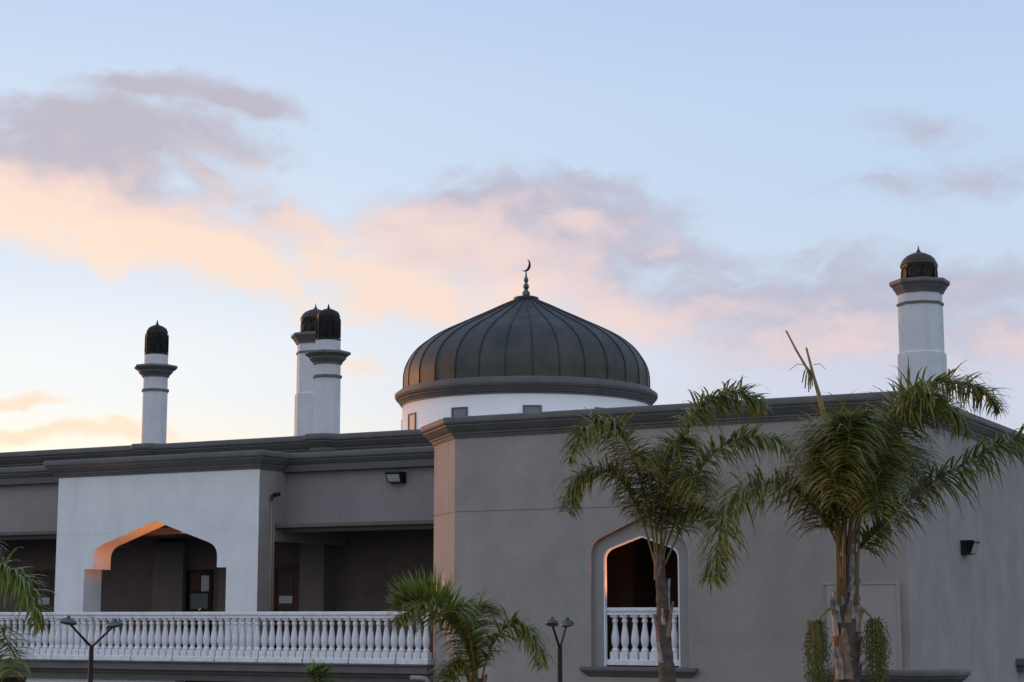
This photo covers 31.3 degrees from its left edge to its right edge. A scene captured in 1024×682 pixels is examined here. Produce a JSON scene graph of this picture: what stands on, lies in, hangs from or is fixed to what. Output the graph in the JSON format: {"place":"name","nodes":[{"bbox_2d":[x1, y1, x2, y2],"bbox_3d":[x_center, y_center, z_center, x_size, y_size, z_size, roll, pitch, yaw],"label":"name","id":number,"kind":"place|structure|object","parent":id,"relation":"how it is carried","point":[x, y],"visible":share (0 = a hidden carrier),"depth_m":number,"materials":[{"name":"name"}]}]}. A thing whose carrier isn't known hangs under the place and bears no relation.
{"place":"outdoors","nodes":[
{"label":"outdoors","id":0,"kind":"place"},
{"bbox_2d":[0,0,1023,452],"label":"sky","id":1,"kind":"structure","parent":0,"point":[698,184],"materials":[{"name":"blue"}]},
{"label":"lawn","id":2,"kind":"structure","parent":0,"visible":0},
{"bbox_2d":[59,615,122,681],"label":"street lamp","id":3,"kind":"object","parent":2,"relation":"on","point":[71,622],"visible":1,"depth_m":30.53,"materials":[{"name":"metal"}]},
{"bbox_2d":[285,658,340,681],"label":"palm tree","id":4,"kind":"object","parent":2,"relation":"on","point":[314,669],"visible":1,"depth_m":23.43,"materials":[{"name":"green plant"}]},
{"bbox_2d":[383,564,555,681],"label":"palm tree","id":5,"kind":"object","parent":2,"relation":"on","point":[456,615],"visible":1,"depth_m":23.41,"materials":[{"name":"green plant"}]},
{"bbox_2d":[545,616,573,681],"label":"street lamp","id":6,"kind":"object","parent":2,"relation":"on","point":[552,622],"visible":1,"depth_m":29.52,"materials":[{"name":"metal"}]},
{"bbox_2d":[550,375,805,681],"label":"palm tree","id":7,"kind":"object","parent":2,"relation":"on","point":[681,485],"visible":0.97,"depth_m":28.57,"materials":[{"name":"green plant"}]},
{"bbox_2d":[685,330,1023,681],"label":"palm tree","id":8,"kind":"object","parent":2,"relation":"on","point":[853,471],"visible":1,"depth_m":25.42,"materials":[{"name":"green plant"}]},
{"label":"ground","id":9,"kind":"structure","parent":0,"visible":0},
{"bbox_2d":[0,541,57,681],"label":"palm tree","id":10,"kind":"object","parent":9,"relation":"on","point":[13,578],"visible":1,"depth_m":20.44,"materials":[{"name":"green plant"}]},
{"bbox_2d":[0,245,1023,681],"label":"mosque","id":11,"kind":"structure","parent":9,"relation":"on","point":[492,403],"depth_m":40.26,"materials":[{"name":"grey paint"}]},
{"bbox_2d":[33,570,54,646],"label":"door","id":12,"kind":"structure","parent":11,"relation":"in","point":[49,578],"depth_m":48.20,"materials":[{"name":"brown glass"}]},
{"bbox_2d":[185,569,212,647],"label":"door","id":13,"kind":"structure","parent":11,"relation":"attached to","point":[199,589],"depth_m":45.86,"materials":[{"name":"black metal"}]},
{"bbox_2d":[0,611,432,664],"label":"balustrade","id":14,"kind":"object","parent":11,"relation":"on","point":[242,653],"visible":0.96,"depth_m":39.22,"materials":[{"name":"white concrete"}]},
{"bbox_2d":[268,492,280,648],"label":"pipe","id":15,"kind":"object","parent":11,"relation":"attached to","point":[272,498],"visible":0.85,"depth_m":41.31,"materials":[{"name":"metal"}]},
{"bbox_2d":[273,566,299,650],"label":"door","id":16,"kind":"structure","parent":11,"relation":"in","point":[286,578],"depth_m":44.63,"materials":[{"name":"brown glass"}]},
{"bbox_2d":[385,471,405,483],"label":"wall light","id":17,"kind":"object","parent":11,"relation":"attached to","point":[397,477],"visible":1,"depth_m":40.51,"materials":[{"name":"black metal"}]},
{"bbox_2d":[410,675,429,681],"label":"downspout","id":18,"kind":"object","parent":11,"relation":"attached to","point":[419,677],"visible":0.97,"depth_m":36.63,"materials":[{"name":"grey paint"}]},
{"bbox_2d":[579,486,697,677],"bbox_3d":[2.357,4.455,33.892,2.320,3.530,0.340,-5,-10,28],"label":"window","id":19,"kind":"structure","parent":11,"relation":"in","point":[627,534],"depth_m":34.02,"materials":[{"name":"white paint"}]},
{"bbox_2d":[606,607,678,665],"bbox_3d":[2.465,5.479,33.942,1.540,1.060,0.220,-5,-10,28],"label":"balustrade","id":20,"kind":"object","parent":11,"relation":"on","point":[643,657],"visible":0.81,"depth_m":33.95,"materials":[{"name":"white concrete"}]},
{"bbox_2d":[960,540,979,555],"bbox_3d":[8.746,3.945,34.902,0.263,0.280,0.460,-5,-10,28],"label":"wall light","id":21,"kind":"object","parent":11,"relation":"attached to","point":[969,547],"visible":1,"depth_m":34.73,"materials":[{"name":"black metal"}]}
]}

